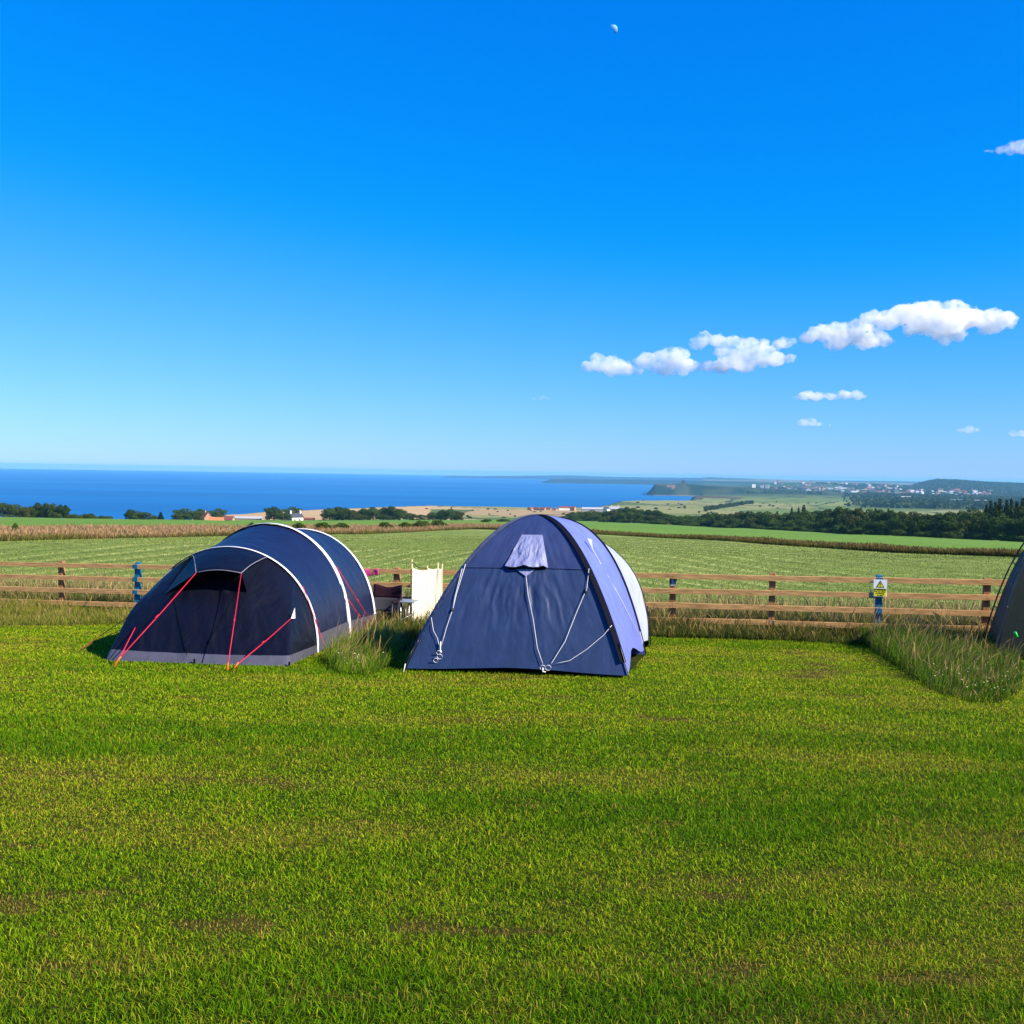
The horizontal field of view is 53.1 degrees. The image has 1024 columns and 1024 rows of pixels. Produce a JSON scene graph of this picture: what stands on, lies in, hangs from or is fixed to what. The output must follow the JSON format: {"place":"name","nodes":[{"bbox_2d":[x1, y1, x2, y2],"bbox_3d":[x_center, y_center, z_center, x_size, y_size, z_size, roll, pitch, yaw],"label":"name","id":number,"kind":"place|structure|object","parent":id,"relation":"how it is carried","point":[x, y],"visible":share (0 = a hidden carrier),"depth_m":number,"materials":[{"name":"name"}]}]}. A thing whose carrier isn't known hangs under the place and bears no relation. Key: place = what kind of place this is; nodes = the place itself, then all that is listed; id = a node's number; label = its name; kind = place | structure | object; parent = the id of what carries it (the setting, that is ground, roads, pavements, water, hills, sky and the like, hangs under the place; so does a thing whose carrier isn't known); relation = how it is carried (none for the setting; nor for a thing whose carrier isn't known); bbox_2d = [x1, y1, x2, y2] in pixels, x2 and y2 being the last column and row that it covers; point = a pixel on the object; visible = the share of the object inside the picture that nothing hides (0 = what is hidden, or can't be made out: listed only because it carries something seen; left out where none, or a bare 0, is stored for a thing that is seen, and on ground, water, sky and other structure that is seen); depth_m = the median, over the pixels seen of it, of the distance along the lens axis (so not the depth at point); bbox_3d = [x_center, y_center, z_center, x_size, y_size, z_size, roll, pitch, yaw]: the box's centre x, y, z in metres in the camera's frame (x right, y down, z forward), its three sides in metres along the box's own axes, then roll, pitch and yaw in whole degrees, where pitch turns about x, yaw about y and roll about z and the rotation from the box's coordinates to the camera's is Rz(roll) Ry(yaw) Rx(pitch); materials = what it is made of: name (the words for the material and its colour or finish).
{"place":"outdoors","nodes":[
{"label":"outdoors","id":0,"kind":"place"},
{"bbox_2d":[0,469,693,519],"bbox_3d":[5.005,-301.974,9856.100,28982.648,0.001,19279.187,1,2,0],"label":"sea","id":1,"kind":"structure","parent":0,"point":[116,494],"depth_m":3652.81,"materials":[{"name":"liquid"}]},
{"bbox_2d":[0,586,991,651],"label":"tall grass","id":2,"kind":"structure","parent":0,"point":[22,611],"depth_m":19.72,"materials":[{"name":"green plant"}]},
{"bbox_2d":[0,569,997,632],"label":"field edge grass","id":3,"kind":"structure","parent":0,"point":[712,613],"depth_m":22.02,"materials":[{"name":"green plant"}]},
{"bbox_2d":[0,479,1023,1023],"bbox_3d":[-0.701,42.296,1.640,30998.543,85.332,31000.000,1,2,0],"label":"ground","id":4,"kind":"structure","parent":0,"point":[694,507],"depth_m":5.72,"materials":[{"name":"green plant"}]},
{"bbox_2d":[0,502,17,516],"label":"broadleaf tree","id":5,"kind":"object","parent":4,"relation":"on","point":[7,510],"visible":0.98,"depth_m":371.56,"materials":[{"name":"green plant"}]},
{"bbox_2d":[10,504,23,516],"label":"broadleaf tree","id":6,"kind":"object","parent":4,"relation":"on","point":[15,513],"visible":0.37,"depth_m":379.39,"materials":[{"name":"green plant"}]},
{"bbox_2d":[18,507,30,517],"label":"broadleaf tree","id":7,"kind":"object","parent":4,"relation":"on","point":[23,512],"visible":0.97,"depth_m":364.46,"materials":[{"name":"green plant"}]},
{"bbox_2d":[31,502,44,517],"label":"broadleaf tree","id":8,"kind":"object","parent":4,"relation":"on","point":[37,506],"visible":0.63,"depth_m":389.38,"materials":[{"name":"green plant"}]},
{"bbox_2d":[37,503,50,517],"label":"broadleaf tree","id":9,"kind":"object","parent":4,"relation":"on","point":[43,511],"visible":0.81,"depth_m":387.38,"materials":[{"name":"green plant"}]},
{"bbox_2d":[46,503,56,515],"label":"broadleaf tree","id":10,"kind":"object","parent":4,"relation":"on","point":[51,508],"visible":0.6,"depth_m":385.63,"materials":[{"name":"green plant"}]},
{"bbox_2d":[59,505,70,517],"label":"broadleaf tree","id":11,"kind":"object","parent":4,"relation":"on","point":[65,510],"visible":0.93,"depth_m":379.69,"materials":[{"name":"green plant"}]},
{"bbox_2d":[128,511,144,518],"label":"broadleaf tree","id":12,"kind":"object","parent":4,"relation":"on","point":[136,515],"visible":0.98,"depth_m":428.83,"materials":[{"name":"green plant"}]},
{"bbox_2d":[172,508,198,519],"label":"broadleaf tree","id":13,"kind":"object","parent":4,"relation":"on","point":[187,514],"visible":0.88,"depth_m":518.26,"materials":[{"name":"green plant"}]},
{"bbox_2d":[207,508,226,516],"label":"broadleaf tree","id":14,"kind":"object","parent":4,"relation":"on","point":[219,513],"visible":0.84,"depth_m":638.63,"materials":[{"name":"green plant"}]},
{"bbox_2d":[82,523,375,672],"bbox_3d":[-4.268,1.362,17.071,3.730,2.291,7.996,1,2,9],"label":"tunnel tent","id":15,"kind":"object","parent":4,"relation":"on","point":[266,594],"visible":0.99,"depth_m":14.94,"materials":[{"name":"blue fabric"}]},
{"bbox_2d":[234,516,263,519],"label":"barn","id":16,"kind":"structure","parent":4,"relation":"on","point":[248,518],"depth_m":611.07,"materials":[{"name":"stone"}]},
{"bbox_2d":[0,522,503,540],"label":"rough grass strip","id":17,"kind":"object","parent":4,"relation":"on","point":[53,532],"visible":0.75,"depth_m":92.81,"materials":[{"name":"plant"}]},
{"bbox_2d":[264,506,282,519],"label":"broadleaf tree","id":18,"kind":"object","parent":4,"relation":"on","point":[271,512],"visible":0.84,"depth_m":598.63,"materials":[{"name":"green plant"}]},
{"bbox_2d":[274,513,291,519],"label":"broadleaf tree","id":19,"kind":"object","parent":4,"relation":"on","point":[281,517],"visible":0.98,"depth_m":588.46,"materials":[{"name":"green plant"}]},
{"bbox_2d":[281,506,302,513],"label":"broadleaf tree","id":20,"kind":"object","parent":4,"relation":"on","point":[294,509],"visible":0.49,"depth_m":658.84,"materials":[{"name":"green plant"}]},
{"bbox_2d":[288,510,303,519],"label":"farmhouse","id":21,"kind":"object","parent":4,"relation":"on","point":[298,516],"visible":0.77,"depth_m":599.05,"materials":[{"name":"paint"}]},
{"bbox_2d":[315,522,333,528],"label":"shrub","id":22,"kind":"object","parent":4,"relation":"on","point":[322,525],"visible":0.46,"depth_m":113.64,"materials":[{"name":"green plant"}]},
{"bbox_2d":[320,508,340,519],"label":"broadleaf tree","id":23,"kind":"object","parent":4,"relation":"on","point":[327,513],"visible":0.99,"depth_m":598.50,"materials":[{"name":"green plant"}]},
{"bbox_2d":[337,509,350,519],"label":"broadleaf tree","id":24,"kind":"object","parent":4,"relation":"on","point":[341,512],"visible":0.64,"depth_m":598.36,"materials":[{"name":"green plant"}]},
{"bbox_2d":[346,510,360,519],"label":"broadleaf tree","id":25,"kind":"object","parent":4,"relation":"on","point":[351,514],"visible":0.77,"depth_m":589.38,"materials":[{"name":"green plant"}]},
{"bbox_2d":[321,609,409,676],"bbox_3d":[-2.092,1.909,15.702,1.410,0.916,6.128,1,2,0],"label":"grass tuft","id":26,"kind":"object","parent":4,"relation":"on","point":[369,649],"visible":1,"depth_m":14.23,"materials":[{"name":"green plant"}]},
{"bbox_2d":[364,507,382,519],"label":"broadleaf tree","id":27,"kind":"object","parent":4,"relation":"on","point":[374,512],"visible":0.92,"depth_m":597.86,"materials":[{"name":"green plant"}]},
{"bbox_2d":[372,584,402,624],"bbox_3d":[-2.521,1.880,19.982,0.684,0.881,0.666,2,2,14],"label":"camp chair","id":28,"kind":"object","parent":4,"relation":"on","point":[387,598],"visible":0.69,"depth_m":20.20,"materials":[{"name":"black fabric"}]},
{"bbox_2d":[381,506,398,519],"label":"broadleaf tree","id":29,"kind":"object","parent":4,"relation":"on","point":[389,511],"visible":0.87,"depth_m":597.77,"materials":[{"name":"green plant"}]},
{"bbox_2d":[392,509,407,519],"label":"broadleaf tree","id":30,"kind":"object","parent":4,"relation":"on","point":[401,512],"visible":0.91,"depth_m":598.28,"materials":[{"name":"green plant"}]},
{"bbox_2d":[398,599,418,622],"bbox_3d":[-2.079,2.043,20.296,0.360,0.587,0.440,1,2,10],"label":"folding table","id":31,"kind":"object","parent":4,"relation":"on","point":[405,601],"visible":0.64,"depth_m":20.23,"materials":[{"name":"grey"}]},
{"bbox_2d":[412,520,429,527],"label":"shrub","id":32,"kind":"object","parent":4,"relation":"on","point":[418,523],"visible":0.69,"depth_m":139.41,"materials":[{"name":"green plant"}]},
{"bbox_2d":[410,559,442,620],"bbox_3d":[-1.779,1.723,21.075,0.776,1.526,0.141,-1,3,-35],"label":"windbreak","id":33,"kind":"object","parent":4,"relation":"on","point":[426,585],"visible":0.69,"depth_m":21.10,"materials":[{"name":"beige fabric"}]},
{"bbox_2d":[435,510,448,519],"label":"broadleaf tree","id":34,"kind":"object","parent":4,"relation":"on","point":[441,514],"visible":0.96,"depth_m":598.36,"materials":[{"name":"green plant"}]},
{"bbox_2d":[444,509,458,519],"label":"broadleaf tree","id":35,"kind":"object","parent":4,"relation":"on","point":[452,513],"visible":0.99,"depth_m":598.00,"materials":[{"name":"green plant"}]},
{"bbox_2d":[0,561,1006,634],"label":"post and rail fence","id":36,"kind":"object","parent":4,"relation":"on","point":[771,607],"visible":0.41,"depth_m":19.94,"materials":[{"name":"brown wood"}]},
{"bbox_2d":[364,568,379,576],"bbox_3d":[-2.995,1.286,21.805,0.352,0.177,0.103,2,2,14],"label":"towel","id":37,"kind":"object","parent":36,"relation":"hanging from","point":[374,572],"visible":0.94,"depth_m":21.78,"materials":[{"name":"pink fabric"}]},
{"bbox_2d":[873,579,886,596],"bbox_3d":[6.932,1.435,19.276,0.238,0.325,0.014,2,2,14],"label":"warning sign","id":38,"kind":"object","parent":36,"relation":"attached to","point":[880,588],"visible":1,"depth_m":19.27,"materials":[{"name":"white"}]},
{"bbox_2d":[0,534,1018,609],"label":"hay stubble","id":39,"kind":"object","parent":4,"relation":"on","point":[99,540],"visible":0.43,"depth_m":54.18,"materials":[{"name":"green plant"}]},
{"bbox_2d":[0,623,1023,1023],"bbox_3d":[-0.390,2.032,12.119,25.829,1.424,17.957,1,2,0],"label":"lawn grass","id":40,"kind":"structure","parent":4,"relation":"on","point":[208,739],"depth_m":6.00,"materials":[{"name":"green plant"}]},
{"bbox_2d":[403,514,650,677],"bbox_3d":[0.557,1.216,15.663,2.957,2.443,5.564,1,2,11],"label":"dome tent","id":41,"kind":"object","parent":4,"relation":"on","point":[543,592],"visible":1,"depth_m":13.54,"materials":[{"name":"blue fabric"}]},
{"bbox_2d":[581,507,602,512],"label":"barn","id":42,"kind":"structure","parent":4,"relation":"on","point":[587,509],"depth_m":1146.79,"materials":[{"name":"white"}]},
{"bbox_2d":[629,513,644,522],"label":"broadleaf tree","id":43,"kind":"object","parent":4,"relation":"on","point":[636,516],"visible":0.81,"depth_m":585.56,"materials":[{"name":"green plant"}]},
{"bbox_2d":[647,510,665,516],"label":"broadleaf tree","id":44,"kind":"object","parent":4,"relation":"on","point":[656,512],"visible":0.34,"depth_m":593.36,"materials":[{"name":"green plant"}]},
{"bbox_2d":[740,511,754,521],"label":"broadleaf tree","id":45,"kind":"object","parent":4,"relation":"on","point":[746,515],"visible":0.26,"depth_m":493.20,"materials":[{"name":"green plant"}]},
{"bbox_2d":[742,517,756,527],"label":"broadleaf tree","id":46,"kind":"object","parent":4,"relation":"on","point":[748,522],"visible":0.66,"depth_m":447.00,"materials":[{"name":"green plant"}]},
{"bbox_2d":[754,514,771,526],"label":"broadleaf tree","id":47,"kind":"object","parent":4,"relation":"on","point":[761,519],"visible":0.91,"depth_m":433.65,"materials":[{"name":"green plant"}]},
{"bbox_2d":[789,510,817,524],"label":"broadleaf tree","id":48,"kind":"object","parent":4,"relation":"on","point":[810,516],"visible":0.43,"depth_m":424.38,"materials":[{"name":"green plant"}]},
{"bbox_2d":[591,528,1022,556],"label":"field hedge","id":49,"kind":"object","parent":4,"relation":"on","point":[890,548],"visible":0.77,"depth_m":82.75,"materials":[{"name":"green plant"}]},
{"bbox_2d":[805,522,821,527],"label":"broadleaf tree","id":50,"kind":"object","parent":4,"relation":"on","point":[813,524],"visible":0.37,"depth_m":379.34,"materials":[{"name":"green plant"}]},
{"bbox_2d":[815,509,832,521],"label":"broadleaf tree","id":51,"kind":"object","parent":4,"relation":"on","point":[821,515],"visible":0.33,"depth_m":400.29,"materials":[{"name":"green plant"}]},
{"bbox_2d":[819,517,834,527],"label":"broadleaf tree","id":52,"kind":"object","parent":4,"relation":"on","point":[826,523],"visible":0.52,"depth_m":372.40,"materials":[{"name":"green plant"}]},
{"bbox_2d":[828,506,847,520],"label":"broadleaf tree","id":53,"kind":"object","parent":4,"relation":"on","point":[837,510],"visible":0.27,"depth_m":387.27,"materials":[{"name":"green plant"}]},
{"bbox_2d":[832,514,848,525],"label":"broadleaf tree","id":54,"kind":"object","parent":4,"relation":"on","point":[837,519],"visible":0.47,"depth_m":368.09,"materials":[{"name":"green plant"}]},
{"bbox_2d":[833,524,848,533],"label":"shrub","id":55,"kind":"object","parent":4,"relation":"on","point":[842,529],"visible":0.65,"depth_m":349.89,"materials":[{"name":"green plant"}]},
{"bbox_2d":[840,514,861,525],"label":"broadleaf tree","id":56,"kind":"object","parent":4,"relation":"on","point":[851,517],"visible":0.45,"depth_m":354.88,"materials":[{"name":"green plant"}]},
{"bbox_2d":[846,527,864,534],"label":"shrub","id":57,"kind":"object","parent":4,"relation":"on","point":[857,531],"visible":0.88,"depth_m":336.73,"materials":[{"name":"green plant"}]},
{"bbox_2d":[849,508,866,519],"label":"broadleaf tree","id":58,"kind":"object","parent":4,"relation":"on","point":[859,511],"visible":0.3,"depth_m":365.98,"materials":[{"name":"green plant"}]},
{"bbox_2d":[858,508,873,521],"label":"broadleaf tree","id":59,"kind":"object","parent":4,"relation":"on","point":[865,514],"visible":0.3,"depth_m":364.65,"materials":[{"name":"green plant"}]},
{"bbox_2d":[862,521,874,532],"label":"broadleaf tree","id":60,"kind":"object","parent":4,"relation":"on","point":[867,526],"visible":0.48,"depth_m":330.69,"materials":[{"name":"green plant"}]},
{"bbox_2d":[869,509,886,521],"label":"broadleaf tree","id":61,"kind":"object","parent":4,"relation":"on","point":[874,516],"visible":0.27,"depth_m":346.28,"materials":[{"name":"green plant"}]},
{"bbox_2d":[869,528,889,535],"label":"shrub","id":62,"kind":"object","parent":4,"relation":"on","point":[878,531],"visible":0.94,"depth_m":321.18,"materials":[{"name":"green plant"}]},
{"bbox_2d":[871,520,891,535],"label":"broadleaf tree","id":63,"kind":"object","parent":4,"relation":"on","point":[877,524],"visible":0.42,"depth_m":325.81,"materials":[{"name":"green plant"}]},
{"bbox_2d":[743,487,1023,509],"bbox_3d":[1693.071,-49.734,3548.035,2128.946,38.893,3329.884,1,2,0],"label":"distant wood","id":64,"kind":"object","parent":4,"relation":"on","point":[925,500],"visible":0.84,"depth_m":2769.37,"materials":[{"name":"green plant"}]},
{"bbox_2d":[878,510,896,526],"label":"broadleaf tree","id":65,"kind":"object","parent":4,"relation":"on","point":[882,516],"visible":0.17,"depth_m":340.23,"materials":[{"name":"green plant"}]},
{"bbox_2d":[884,516,898,532],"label":"broadleaf tree","id":66,"kind":"object","parent":4,"relation":"on","point":[889,524],"visible":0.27,"depth_m":319.97,"materials":[{"name":"green plant"}]},
{"bbox_2d":[889,529,907,535],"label":"shrub","id":67,"kind":"object","parent":4,"relation":"on","point":[898,533],"visible":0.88,"depth_m":306.03,"materials":[{"name":"green plant"}]},
{"bbox_2d":[889,517,914,535],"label":"broadleaf tree","id":68,"kind":"object","parent":4,"relation":"on","point":[897,524],"visible":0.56,"depth_m":310.85,"materials":[{"name":"green plant"}]},
{"bbox_2d":[899,511,923,520],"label":"broadleaf tree","id":69,"kind":"object","parent":4,"relation":"on","point":[909,515],"visible":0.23,"depth_m":330.85,"materials":[{"name":"green plant"}]},
{"bbox_2d":[904,516,932,536],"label":"broadleaf tree","id":70,"kind":"object","parent":4,"relation":"on","point":[916,524],"visible":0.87,"depth_m":298.04,"materials":[{"name":"green plant"}]},
{"bbox_2d":[816,479,1023,490],"bbox_3d":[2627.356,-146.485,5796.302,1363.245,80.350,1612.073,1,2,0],"label":"hill wood","id":71,"kind":"object","parent":4,"relation":"on","point":[967,485],"visible":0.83,"depth_m":5640.73,"materials":[{"name":"green plant"}]},
{"bbox_2d":[837,585,1023,703],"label":"grass tuft","id":72,"kind":"object","parent":4,"relation":"on","point":[920,654],"visible":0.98,"depth_m":15.01,"materials":[{"name":"green plant"}]},
{"bbox_2d":[925,512,941,521],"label":"broadleaf tree","id":73,"kind":"object","parent":4,"relation":"on","point":[932,518],"visible":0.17,"depth_m":323.11,"materials":[{"name":"green plant"}]},
{"bbox_2d":[925,530,943,537],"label":"shrub","id":74,"kind":"object","parent":4,"relation":"on","point":[935,534],"visible":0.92,"depth_m":287.64,"materials":[{"name":"green plant"}]},
{"bbox_2d":[930,519,952,536],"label":"broadleaf tree","id":75,"kind":"object","parent":4,"relation":"on","point":[938,525],"visible":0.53,"depth_m":292.27,"materials":[{"name":"green plant"}]},
{"bbox_2d":[935,511,956,521],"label":"broadleaf tree","id":76,"kind":"object","parent":4,"relation":"on","point":[948,514],"visible":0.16,"depth_m":310.25,"materials":[{"name":"green plant"}]},
{"bbox_2d":[942,531,958,538],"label":"shrub","id":77,"kind":"object","parent":4,"relation":"on","point":[949,535],"visible":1,"depth_m":280.65,"materials":[{"name":"green plant"}]},
{"bbox_2d":[943,519,966,531],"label":"broadleaf tree","id":78,"kind":"object","parent":4,"relation":"on","point":[951,526],"visible":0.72,"depth_m":284.75,"materials":[{"name":"green plant"}]},
{"bbox_2d":[946,510,966,521],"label":"broadleaf tree","id":79,"kind":"object","parent":4,"relation":"on","point":[959,513],"visible":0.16,"depth_m":306.99,"materials":[{"name":"green plant"}]},
{"bbox_2d":[951,528,969,538],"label":"shrub","id":80,"kind":"object","parent":4,"relation":"on","point":[961,533],"visible":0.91,"depth_m":280.62,"materials":[{"name":"green plant"}]},
{"bbox_2d":[957,508,988,520],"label":"broadleaf tree","id":81,"kind":"object","parent":4,"relation":"on","point":[969,515],"visible":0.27,"depth_m":298.81,"materials":[{"name":"green plant"}]},
{"bbox_2d":[967,516,984,532],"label":"broadleaf tree","id":82,"kind":"object","parent":4,"relation":"on","point":[975,523],"visible":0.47,"depth_m":284.12,"materials":[{"name":"green plant"}]},
{"bbox_2d":[973,533,994,540],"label":"shrub","id":83,"kind":"object","parent":4,"relation":"on","point":[982,536],"visible":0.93,"depth_m":273.56,"materials":[{"name":"green plant"}]},
{"bbox_2d":[978,516,999,539],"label":"broadleaf tree","id":84,"kind":"object","parent":4,"relation":"on","point":[985,524],"visible":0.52,"depth_m":278.00,"materials":[{"name":"green plant"}]},
{"bbox_2d":[989,513,1011,538],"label":"broadleaf tree","id":85,"kind":"object","parent":4,"relation":"on","point":[998,524],"visible":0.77,"depth_m":268.71,"materials":[{"name":"green plant"}]},
{"bbox_2d":[985,542,1023,654],"bbox_3d":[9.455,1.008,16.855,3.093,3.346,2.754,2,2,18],"label":"dark dome tent","id":86,"kind":"object","parent":4,"relation":"on","point":[1008,621],"visible":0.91,"depth_m":16.36,"materials":[{"name":"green fabric"}]},
{"bbox_2d":[998,505,1016,522],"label":"broadleaf tree","id":87,"kind":"object","parent":4,"relation":"on","point":[1007,512],"visible":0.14,"depth_m":286.07,"materials":[{"name":"green plant"}]},
{"bbox_2d":[996,529,1022,541],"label":"shrub","id":88,"kind":"object","parent":4,"relation":"on","point":[1005,534],"visible":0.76,"depth_m":264.61,"materials":[{"name":"green plant"}]},
{"bbox_2d":[1007,535,1023,541],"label":"shrub","id":89,"kind":"object","parent":4,"relation":"on","point":[1017,537],"visible":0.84,"depth_m":261.36,"materials":[{"name":"green plant"}]},
{"bbox_2d":[1009,516,1023,534],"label":"broadleaf tree","id":90,"kind":"object","parent":4,"relation":"on","point":[1016,524],"visible":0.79,"depth_m":264.94,"materials":[{"name":"green plant"}]},
{"bbox_2d":[1009,505,1023,526],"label":"broadleaf tree","id":91,"kind":"object","parent":4,"relation":"on","point":[1019,512],"visible":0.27,"depth_m":278.56,"materials":[{"name":"green plant"}]},
{"bbox_2d":[0,0,1023,482],"label":"sky","id":92,"kind":"structure","parent":0,"point":[751,239],"materials":[{"name":"blue"}]},
{"bbox_2d":[542,479,759,484],"bbox_3d":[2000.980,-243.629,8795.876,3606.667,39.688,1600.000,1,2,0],"label":"distant coast","id":93,"kind":"structure","parent":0,"point":[620,481],"depth_m":8189.74},
{"bbox_2d":[440,475,917,482],"bbox_3d":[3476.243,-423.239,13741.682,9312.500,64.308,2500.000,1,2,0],"label":"hills","id":94,"kind":"structure","parent":0,"point":[584,477],"depth_m":12836.69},
{"bbox_2d":[691,495,743,499],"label":"sea cliff","id":95,"kind":"structure","parent":0,"point":[697,497],"depth_m":2883.82,"materials":[{"name":"grey stone"}]},
{"bbox_2d":[647,483,854,495],"bbox_3d":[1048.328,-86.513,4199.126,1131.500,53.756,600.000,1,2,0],"label":"headland","id":96,"kind":"structure","parent":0,"point":[682,489],"depth_m":3974.68,"materials":[{"name":"green plant"}]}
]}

